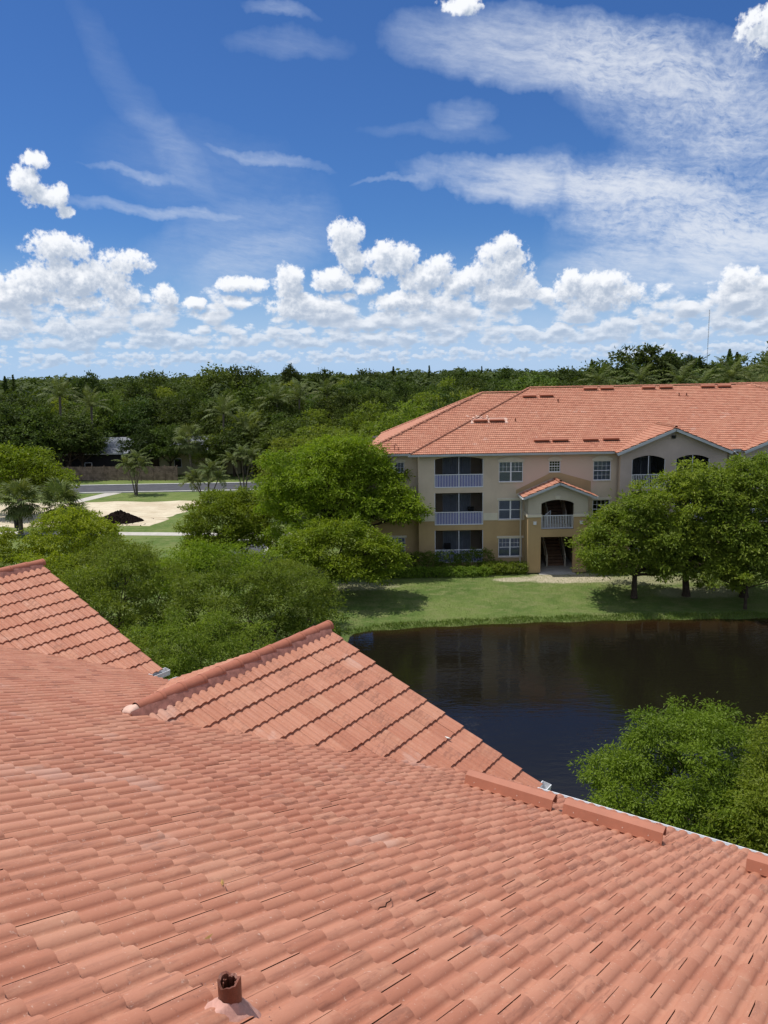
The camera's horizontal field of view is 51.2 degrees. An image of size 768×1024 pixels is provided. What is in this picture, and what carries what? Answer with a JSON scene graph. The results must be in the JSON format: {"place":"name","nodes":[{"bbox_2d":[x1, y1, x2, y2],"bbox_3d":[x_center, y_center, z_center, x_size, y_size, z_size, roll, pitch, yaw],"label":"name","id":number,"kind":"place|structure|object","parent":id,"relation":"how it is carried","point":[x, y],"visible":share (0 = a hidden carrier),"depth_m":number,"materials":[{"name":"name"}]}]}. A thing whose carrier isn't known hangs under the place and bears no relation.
{"place":"outdoors","nodes":[
{"label":"outdoors","id":0,"kind":"place"},
{"bbox_2d":[0,531,284,535],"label":"sidewalk","id":1,"kind":"structure","parent":0,"point":[153,533],"depth_m":80.82,"materials":[{"name":"concrete"}]},
{"bbox_2d":[33,483,283,491],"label":"road","id":2,"kind":"structure","parent":0,"point":[123,488],"depth_m":114.22,"materials":[{"name":"asphalt"}]},
{"bbox_2d":[0,371,767,664],"bbox_3d":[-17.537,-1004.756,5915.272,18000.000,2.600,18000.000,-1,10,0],"label":"ground","id":3,"kind":"structure","parent":0,"point":[162,541],"depth_m":57.06,"materials":[{"name":"green plant"}]},
{"bbox_2d":[0,477,42,533],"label":"fan palm","id":4,"kind":"object","parent":3,"relation":"on","point":[18,489],"visible":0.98,"depth_m":80.41,"materials":[{"name":"green plant"}]},
{"bbox_2d":[0,525,43,567],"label":"round tree","id":5,"kind":"object","parent":3,"relation":"on","point":[9,533],"visible":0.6,"depth_m":58.32,"materials":[{"name":"green plant"}]},
{"bbox_2d":[0,404,57,451],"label":"broadleaf tree","id":6,"kind":"object","parent":3,"relation":"on","point":[4,410],"visible":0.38,"depth_m":124.05,"materials":[{"name":"green plant"}]},
{"bbox_2d":[0,396,67,418],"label":"broadleaf tree","id":7,"kind":"object","parent":3,"relation":"on","point":[31,404],"visible":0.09,"depth_m":140.07,"materials":[{"name":"green plant"}]},
{"bbox_2d":[0,405,78,456],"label":"broadleaf tree","id":8,"kind":"object","parent":3,"relation":"on","point":[36,423],"visible":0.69,"depth_m":122.57,"materials":[{"name":"green plant"}]},
{"bbox_2d":[0,441,81,516],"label":"round tree","id":9,"kind":"object","parent":3,"relation":"on","point":[39,472],"visible":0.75,"depth_m":90.10,"materials":[{"name":"green plant"}]},
{"bbox_2d":[5,546,109,608],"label":"leafy tree","id":10,"kind":"object","parent":3,"relation":"on","point":[63,561],"visible":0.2,"depth_m":47.40,"materials":[{"name":"green plant"}]},
{"bbox_2d":[35,373,79,468],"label":"royal palm","id":11,"kind":"object","parent":3,"relation":"on","point":[58,393],"visible":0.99,"depth_m":129.43,"materials":[{"name":"green plant"}]},
{"bbox_2d":[34,476,85,533],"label":"fan palm","id":12,"kind":"object","parent":3,"relation":"on","point":[62,491],"visible":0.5,"depth_m":79.40,"materials":[{"name":"green plant"}]},
{"bbox_2d":[25,411,112,466],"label":"broadleaf tree","id":13,"kind":"object","parent":3,"relation":"on","point":[73,429],"visible":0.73,"depth_m":123.67,"materials":[{"name":"green plant"}]},
{"bbox_2d":[15,502,131,568],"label":"round tree","id":14,"kind":"object","parent":3,"relation":"on","point":[85,523],"visible":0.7,"depth_m":60.23,"materials":[{"name":"green plant"}]},
{"bbox_2d":[55,418,110,473],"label":"broadleaf tree","id":15,"kind":"object","parent":3,"relation":"on","point":[98,445],"visible":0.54,"depth_m":125.91,"materials":[{"name":"green plant"}]},
{"bbox_2d":[1,465,177,480],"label":"wood fence","id":16,"kind":"object","parent":3,"relation":"on","point":[111,473],"visible":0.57,"depth_m":122.70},
{"bbox_2d":[69,385,112,427],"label":"royal palm","id":17,"kind":"object","parent":3,"relation":"on","point":[91,402],"visible":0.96,"depth_m":130.60,"materials":[{"name":"green plant"}]},
{"bbox_2d":[66,370,118,404],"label":"broadleaf tree","id":18,"kind":"object","parent":3,"relation":"on","point":[91,380],"visible":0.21,"depth_m":195.37,"materials":[{"name":"green plant"}]},
{"bbox_2d":[0,501,197,527],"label":"sandy lot","id":19,"kind":"structure","parent":3,"relation":"on","point":[148,512],"depth_m":95.48,"materials":[{"name":"sand"}]},
{"bbox_2d":[101,510,153,525],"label":"mulch heap","id":20,"kind":"object","parent":19,"relation":"on","point":[121,517],"visible":0.71,"depth_m":86.93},
{"bbox_2d":[70,390,132,436],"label":"broadleaf tree","id":21,"kind":"object","parent":3,"relation":"on","point":[99,413],"visible":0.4,"depth_m":138.28,"materials":[{"name":"green plant"}]},
{"bbox_2d":[63,437,159,473],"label":"house","id":22,"kind":"structure","parent":3,"relation":"on","point":[94,460],"depth_m":129.90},
{"bbox_2d":[57,528,183,628],"bbox_3d":[-16.302,4.462,49.293,9.430,6.585,5.569,-1,10,0],"label":"wispy tree","id":23,"kind":"object","parent":3,"relation":"on","point":[108,543],"visible":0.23,"depth_m":49.07,"materials":[{"name":"green plant"}]},
{"bbox_2d":[52,544,201,648],"bbox_3d":[-13.114,5.473,39.205,8.686,7.917,6.576,-1,10,0],"label":"wispy tree","id":24,"kind":"object","parent":3,"relation":"on","point":[115,566],"visible":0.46,"depth_m":38.54,"materials":[{"name":"green plant"}]},
{"bbox_2d":[95,394,170,436],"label":"broadleaf tree","id":25,"kind":"object","parent":3,"relation":"on","point":[134,415],"visible":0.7,"depth_m":137.04,"materials":[{"name":"green plant"}]},
{"bbox_2d":[112,447,153,494],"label":"clumping palm","id":26,"kind":"object","parent":3,"relation":"on","point":[131,466],"visible":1,"depth_m":106.76,"materials":[{"name":"green plant"}]},
{"bbox_2d":[120,380,161,406],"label":"broadleaf tree","id":27,"kind":"object","parent":3,"relation":"on","point":[133,390],"visible":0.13,"depth_m":160.85,"materials":[{"name":"green plant"}]},
{"bbox_2d":[116,421,168,465],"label":"broadleaf tree","id":28,"kind":"object","parent":3,"relation":"on","point":[142,437],"visible":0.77,"depth_m":124.66,"materials":[{"name":"green plant"}]},
{"bbox_2d":[124,627,182,665],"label":"wispy tree","id":29,"kind":"object","parent":3,"relation":"on","point":[143,643],"visible":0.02,"depth_m":33.12,"materials":[{"name":"green plant"}]},
{"bbox_2d":[134,369,181,395],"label":"broadleaf tree","id":30,"kind":"object","parent":3,"relation":"on","point":[153,381],"visible":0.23,"depth_m":200.55,"materials":[{"name":"green plant"}]},
{"bbox_2d":[143,423,198,471],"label":"broadleaf tree","id":31,"kind":"object","parent":3,"relation":"on","point":[168,450],"visible":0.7,"depth_m":124.17,"materials":[{"name":"green plant"}]},
{"bbox_2d":[135,395,213,437],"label":"broadleaf tree","id":32,"kind":"object","parent":3,"relation":"on","point":[170,415],"visible":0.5,"depth_m":137.78,"materials":[{"name":"green plant"}]},
{"bbox_2d":[164,384,206,404],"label":"broadleaf tree","id":33,"kind":"object","parent":3,"relation":"on","point":[197,394],"visible":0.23,"depth_m":164.69,"materials":[{"name":"green plant"}]},
{"bbox_2d":[171,422,204,471],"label":"fan palm","id":34,"kind":"object","parent":3,"relation":"on","point":[189,434],"visible":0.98,"depth_m":121.70,"materials":[{"name":"green plant"}]},
{"bbox_2d":[119,603,276,679],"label":"wispy tree","id":35,"kind":"object","parent":3,"relation":"on","point":[177,665],"visible":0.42,"depth_m":31.41,"materials":[{"name":"green plant"}]},
{"bbox_2d":[159,436,248,474],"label":"house","id":36,"kind":"structure","parent":3,"relation":"on","point":[182,463],"depth_m":129.01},
{"bbox_2d":[178,458,231,503],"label":"clumping palm","id":37,"kind":"object","parent":3,"relation":"on","point":[192,476],"visible":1,"depth_m":97.04,"materials":[{"name":"green plant"}]},
{"bbox_2d":[186,433,227,467],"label":"feathery tree","id":38,"kind":"object","parent":3,"relation":"on","point":[204,437],"visible":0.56,"depth_m":123.76,"materials":[{"name":"green plant"}]},
{"bbox_2d":[139,534,285,634],"bbox_3d":[-10.116,4.573,48.211,8.956,6.521,6.340,-1,10,0],"label":"wispy tree","id":39,"kind":"object","parent":3,"relation":"on","point":[198,559],"visible":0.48,"depth_m":47.35,"materials":[{"name":"green plant"}]},
{"bbox_2d":[180,362,258,398],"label":"broadleaf tree","id":40,"kind":"object","parent":3,"relation":"on","point":[219,375],"visible":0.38,"depth_m":208.87,"materials":[{"name":"green plant"}]},
{"bbox_2d":[185,395,254,435],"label":"broadleaf tree","id":41,"kind":"object","parent":3,"relation":"on","point":[209,427],"visible":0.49,"depth_m":136.31,"materials":[{"name":"green plant"}]},
{"bbox_2d":[202,392,242,473],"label":"feather palm","id":42,"kind":"object","parent":3,"relation":"on","point":[222,408],"visible":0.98,"depth_m":126.86,"materials":[{"name":"green plant"}]},
{"bbox_2d":[171,483,286,557],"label":"round tree","id":43,"kind":"object","parent":3,"relation":"on","point":[236,508],"visible":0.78,"depth_m":65.75,"materials":[{"name":"green plant"}]},
{"bbox_2d":[198,420,260,475],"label":"broadleaf tree","id":44,"kind":"object","parent":3,"relation":"on","point":[230,437],"visible":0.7,"depth_m":122.90,"materials":[{"name":"green plant"}]},
{"bbox_2d":[218,442,265,488],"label":"clumping palm","id":45,"kind":"object","parent":3,"relation":"on","point":[241,451],"visible":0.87,"depth_m":106.10,"materials":[{"name":"green plant"}]},
{"bbox_2d":[216,364,268,394],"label":"broadleaf tree","id":46,"kind":"object","parent":3,"relation":"on","point":[248,373],"visible":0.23,"depth_m":212.68,"materials":[{"name":"green plant"}]},
{"bbox_2d":[226,406,263,474],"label":"feather palm","id":47,"kind":"object","parent":3,"relation":"on","point":[241,416],"visible":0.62,"depth_m":126.33,"materials":[{"name":"green plant"}]},
{"bbox_2d":[230,424,280,473],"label":"broadleaf tree","id":48,"kind":"object","parent":3,"relation":"on","point":[253,432],"visible":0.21,"depth_m":122.70,"materials":[{"name":"green plant"}]},
{"bbox_2d":[159,551,352,663],"bbox_3d":[-5.800,5.790,37.558,8.957,7.602,5.820,-1,10,0],"label":"wispy tree","id":49,"kind":"object","parent":3,"relation":"on","point":[263,576],"visible":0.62,"depth_m":36.98,"materials":[{"name":"green plant"}]},
{"bbox_2d":[234,381,301,413],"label":"broadleaf tree","id":50,"kind":"object","parent":3,"relation":"on","point":[248,394],"visible":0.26,"depth_m":151.56,"materials":[{"name":"green plant"}]},
{"bbox_2d":[243,394,306,434],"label":"broadleaf tree","id":51,"kind":"object","parent":3,"relation":"on","point":[269,409],"visible":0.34,"depth_m":129.53,"materials":[{"name":"green plant"}]},
{"bbox_2d":[248,435,302,483],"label":"feathery tree","id":52,"kind":"object","parent":3,"relation":"on","point":[277,442],"visible":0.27,"depth_m":99.68,"materials":[{"name":"green plant"}]},
{"bbox_2d":[256,380,296,412],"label":"feather palm","id":53,"kind":"object","parent":3,"relation":"on","point":[273,396],"visible":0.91,"depth_m":130.34,"materials":[{"name":"green plant"}]},
{"bbox_2d":[251,391,309,460],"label":"broadleaf tree","id":54,"kind":"object","parent":3,"relation":"on","point":[302,403],"visible":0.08,"depth_m":136.42,"materials":[{"name":"green plant"}]},
{"bbox_2d":[245,414,322,457],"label":"broadleaf tree","id":55,"kind":"object","parent":3,"relation":"on","point":[264,438],"visible":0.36,"depth_m":118.16,"materials":[{"name":"green plant"}]},
{"bbox_2d":[278,363,302,387],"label":"broadleaf tree","id":56,"kind":"object","parent":3,"relation":"on","point":[288,372],"visible":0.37,"depth_m":235.19,"materials":[{"name":"green plant"}]},
{"bbox_2d":[243,550,344,622],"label":"wispy tree","id":57,"kind":"object","parent":3,"relation":"on","point":[290,563],"visible":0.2,"depth_m":51.55,"materials":[{"name":"green plant"}]},
{"bbox_2d":[280,377,317,411],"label":"feather palm","id":58,"kind":"object","parent":3,"relation":"on","point":[299,396],"visible":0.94,"depth_m":132.54,"materials":[{"name":"green plant"}]},
{"bbox_2d":[285,423,341,456],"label":"feathery tree","id":59,"kind":"object","parent":3,"relation":"on","point":[323,428],"visible":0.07,"depth_m":98.63,"materials":[{"name":"green plant"}]},
{"bbox_2d":[297,407,338,432],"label":"feathery tree","id":60,"kind":"object","parent":3,"relation":"on","point":[317,415],"visible":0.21,"depth_m":124.45,"materials":[{"name":"green plant"}]},
{"bbox_2d":[301,367,336,388],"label":"broadleaf tree","id":61,"kind":"object","parent":3,"relation":"on","point":[317,376],"visible":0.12,"depth_m":224.19,"materials":[{"name":"green plant"}]},
{"bbox_2d":[311,387,367,423],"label":"broadleaf tree","id":62,"kind":"object","parent":3,"relation":"on","point":[341,399],"visible":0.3,"depth_m":131.55,"materials":[{"name":"green plant"}]},
{"bbox_2d":[249,433,436,570],"bbox_3d":[-3.433,-0.469,62.480,13.676,11.368,10.135,5,12,32],"label":"spreading tree","id":63,"kind":"object","parent":3,"relation":"on","point":[316,465],"visible":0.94,"depth_m":60.77,"materials":[{"name":"green plant"}]},
{"bbox_2d":[269,514,418,595],"bbox_3d":[-2.932,3.240,56.696,10.870,6.012,6.856,-1,10,0],"label":"spreading tree","id":64,"kind":"object","parent":3,"relation":"on","point":[357,554],"visible":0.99,"depth_m":55.34,"materials":[{"name":"green plant"}]},
{"bbox_2d":[327,399,391,436],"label":"feathery tree","id":65,"kind":"object","parent":3,"relation":"on","point":[372,419],"visible":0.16,"depth_m":108.90,"materials":[{"name":"green plant"}]},
{"bbox_2d":[349,385,391,414],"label":"broadleaf tree","id":66,"kind":"object","parent":3,"relation":"on","point":[384,399],"visible":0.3,"depth_m":131.57,"materials":[{"name":"green plant"}]},
{"bbox_2d":[349,368,395,389],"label":"broadleaf tree","id":67,"kind":"object","parent":3,"relation":"on","point":[374,375],"visible":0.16,"depth_m":230.42,"materials":[{"name":"green plant"}]},
{"bbox_2d":[0,364,745,401],"bbox_3d":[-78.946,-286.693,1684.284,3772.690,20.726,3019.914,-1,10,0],"label":"woods","id":68,"kind":"object","parent":3,"relation":"on","point":[28,385],"visible":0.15,"depth_m":356.23,"materials":[{"name":"green plant"}]},
{"bbox_2d":[0,559,767,1023],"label":"tile roofed building","id":69,"kind":"structure","parent":3,"relation":"on","point":[360,833],"depth_m":5.97,"materials":[{"name":"tile"}]},
{"bbox_2d":[358,409,412,438],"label":"feathery tree","id":70,"kind":"object","parent":3,"relation":"on","point":[389,426],"visible":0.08,"depth_m":98.59,"materials":[{"name":"green plant"}]},
{"bbox_2d":[388,379,417,405],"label":"broadleaf tree","id":71,"kind":"object","parent":3,"relation":"on","point":[399,388],"visible":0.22,"depth_m":152.65,"materials":[{"name":"green plant"}]},
{"bbox_2d":[386,398,430,426],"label":"feathery tree","id":72,"kind":"object","parent":3,"relation":"on","point":[407,407],"visible":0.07,"depth_m":103.37,"materials":[{"name":"green plant"}]},
{"bbox_2d":[410,388,441,414],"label":"feathery tree","id":73,"kind":"object","parent":3,"relation":"on","point":[424,396],"visible":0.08,"depth_m":113.95,"materials":[{"name":"green plant"}]},
{"bbox_2d":[365,546,495,573],"bbox_3d":[3.600,3.757,62.795,10.440,2.096,1.881,-1,10,0],"label":"hedge","id":74,"kind":"object","parent":3,"relation":"on","point":[445,557],"visible":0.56,"depth_m":62.56,"materials":[{"name":"green plant"}]},
{"bbox_2d":[378,565,493,578],"bbox_3d":[3.500,4.553,61.560,10.059,0.958,1.502,-1,10,0],"label":"hedge","id":75,"kind":"object","parent":3,"relation":"on","point":[478,571],"visible":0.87,"depth_m":61.42,"materials":[{"name":"green plant"}]},
{"bbox_2d":[428,391,463,411],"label":"broadleaf tree","id":76,"kind":"object","parent":3,"relation":"on","point":[449,399],"visible":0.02,"depth_m":99.48,"materials":[{"name":"green plant"}]},
{"bbox_2d":[435,366,485,388],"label":"broadleaf tree","id":77,"kind":"object","parent":3,"relation":"on","point":[460,374],"visible":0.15,"depth_m":235.50,"materials":[{"name":"green plant"}]},
{"bbox_2d":[479,559,528,574],"bbox_3d":[9.291,4.224,62.246,4.293,1.170,1.814,-1,10,0],"label":"hedge","id":78,"kind":"object","parent":3,"relation":"on","point":[503,566],"visible":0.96,"depth_m":61.94,"materials":[{"name":"green plant"}]},
{"bbox_2d":[289,569,767,628],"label":"lawn grass","id":79,"kind":"structure","parent":3,"relation":"on","point":[533,595],"depth_m":56.92,"materials":[{"name":"green plant"}]},
{"bbox_2d":[505,369,570,392],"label":"broadleaf tree","id":80,"kind":"object","parent":3,"relation":"on","point":[532,380],"visible":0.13,"depth_m":153.80,"materials":[{"name":"green plant"}]},
{"bbox_2d":[345,610,767,634],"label":"bank grass","id":81,"kind":"structure","parent":3,"relation":"on","point":[688,615],"depth_m":53.45,"materials":[{"name":"green plant"}]},
{"bbox_2d":[359,382,767,574],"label":"apartment building","id":82,"kind":"structure","parent":3,"relation":"on","point":[531,474],"depth_m":63.55,"materials":[{"name":"beige paint"}]},
{"bbox_2d":[497,498,522,520],"bbox_3d":[9.932,-0.266,63.151,2.110,1.780,0.610,-1,10,0],"label":"window","id":83,"kind":"structure","parent":82,"relation":"in","point":[509,508],"depth_m":63.05,"materials":[{"name":"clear glass"}]},
{"bbox_2d":[497,536,523,557],"bbox_3d":[9.979,2.700,63.664,2.100,1.740,0.610,-1,10,0],"label":"window","id":84,"kind":"structure","parent":82,"relation":"in","point":[507,545],"depth_m":63.55,"materials":[{"name":"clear glass"}]},
{"bbox_2d":[498,457,524,482],"bbox_3d":[9.884,-3.315,62.624,2.080,2.010,0.610,-1,10,0],"label":"window","id":85,"kind":"structure","parent":82,"relation":"in","point":[510,468],"depth_m":62.52,"materials":[{"name":"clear glass"}]},
{"bbox_2d":[592,456,612,480],"bbox_3d":[16.993,-3.429,62.626,1.580,1.990,0.610,-1,10,0],"label":"window","id":86,"kind":"structure","parent":82,"relation":"in","point":[602,464],"depth_m":62.52,"materials":[{"name":"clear glass"}]},
{"bbox_2d":[549,365,590,384],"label":"broadleaf tree","id":87,"kind":"object","parent":3,"relation":"on","point":[569,375],"visible":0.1,"depth_m":172.73,"materials":[{"name":"green plant"}]},
{"bbox_2d":[570,358,618,387],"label":"broadleaf tree","id":88,"kind":"object","parent":3,"relation":"on","point":[596,368],"visible":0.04,"depth_m":168.02,"materials":[{"name":"green plant"}]},
{"bbox_2d":[575,363,622,385],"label":"coconut palm","id":89,"kind":"object","parent":3,"relation":"on","point":[599,380],"visible":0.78,"depth_m":109.54,"materials":[{"name":"green plant"}]},
{"bbox_2d":[584,354,656,386],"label":"broadleaf tree","id":90,"kind":"object","parent":3,"relation":"on","point":[622,374],"visible":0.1,"depth_m":162.50,"materials":[{"name":"green plant"}]},
{"bbox_2d":[564,487,702,598],"bbox_3d":[17.354,2.180,55.642,9.210,7.861,7.022,4,11,26],"label":"lawn tree","id":91,"kind":"object","parent":3,"relation":"on","point":[613,517],"visible":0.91,"depth_m":54.47,"materials":[{"name":"green plant"}]},
{"bbox_2d":[617,362,662,386],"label":"coconut palm","id":92,"kind":"object","parent":3,"relation":"on","point":[641,379],"visible":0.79,"depth_m":108.01,"materials":[{"name":"green plant"}]},
{"bbox_2d":[601,343,691,385],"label":"broadleaf tree","id":93,"kind":"object","parent":3,"relation":"on","point":[620,357],"visible":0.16,"depth_m":164.40,"materials":[{"name":"green plant"}]},
{"bbox_2d":[618,344,705,383],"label":"broadleaf tree","id":94,"kind":"object","parent":3,"relation":"on","point":[652,350],"visible":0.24,"depth_m":163.82,"materials":[{"name":"green plant"}]},
{"bbox_2d":[567,691,767,851],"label":"leafy tree","id":95,"kind":"object","parent":3,"relation":"on","point":[705,741],"visible":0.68,"depth_m":20.46,"materials":[{"name":"green plant"}]},
{"bbox_2d":[655,358,707,385],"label":"coconut palm","id":96,"kind":"object","parent":3,"relation":"on","point":[681,379],"visible":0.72,"depth_m":100.78,"materials":[{"name":"green plant"}]},
{"bbox_2d":[627,456,764,596],"bbox_3d":[21.566,1.048,55.491,9.672,9.899,7.094,-1,10,0],"label":"lawn tree","id":97,"kind":"object","parent":3,"relation":"on","point":[678,477],"visible":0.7,"depth_m":54.11,"materials":[{"name":"green plant"}]},
{"bbox_2d":[676,366,728,385],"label":"coconut palm","id":98,"kind":"object","parent":3,"relation":"on","point":[703,377],"visible":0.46,"depth_m":100.47,"materials":[{"name":"green plant"}]},
{"bbox_2d":[668,450,767,597],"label":"lawn tree","id":99,"kind":"object","parent":3,"relation":"on","point":[742,468],"visible":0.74,"depth_m":53.34,"materials":[{"name":"green plant"}]},
{"bbox_2d":[684,526,767,608],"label":"lawn tree","id":100,"kind":"object","parent":3,"relation":"on","point":[754,556],"visible":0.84,"depth_m":53.09,"materials":[{"name":"green plant"}]},
{"bbox_2d":[691,713,767,853],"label":"leafy tree","id":101,"kind":"object","parent":3,"relation":"on","point":[756,793],"visible":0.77,"depth_m":18.36,"materials":[{"name":"green plant"}]},
{"bbox_2d":[705,352,756,382],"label":"broadleaf tree","id":102,"kind":"object","parent":3,"relation":"on","point":[730,358],"visible":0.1,"depth_m":161.38,"materials":[{"name":"green plant"}]},
{"bbox_2d":[706,352,759,382],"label":"coconut palm","id":103,"kind":"object","parent":3,"relation":"on","point":[731,375],"visible":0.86,"depth_m":99.30,"materials":[{"name":"green plant"}]},
{"bbox_2d":[0,0,767,379],"label":"sky","id":104,"kind":"structure","parent":0,"point":[344,186],"materials":[{"name":"blue"}]},
{"bbox_2d":[348,618,767,837],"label":"pond water","id":105,"kind":"structure","parent":0,"point":[540,701],"depth_m":43.86,"materials":[{"name":"liquid"}]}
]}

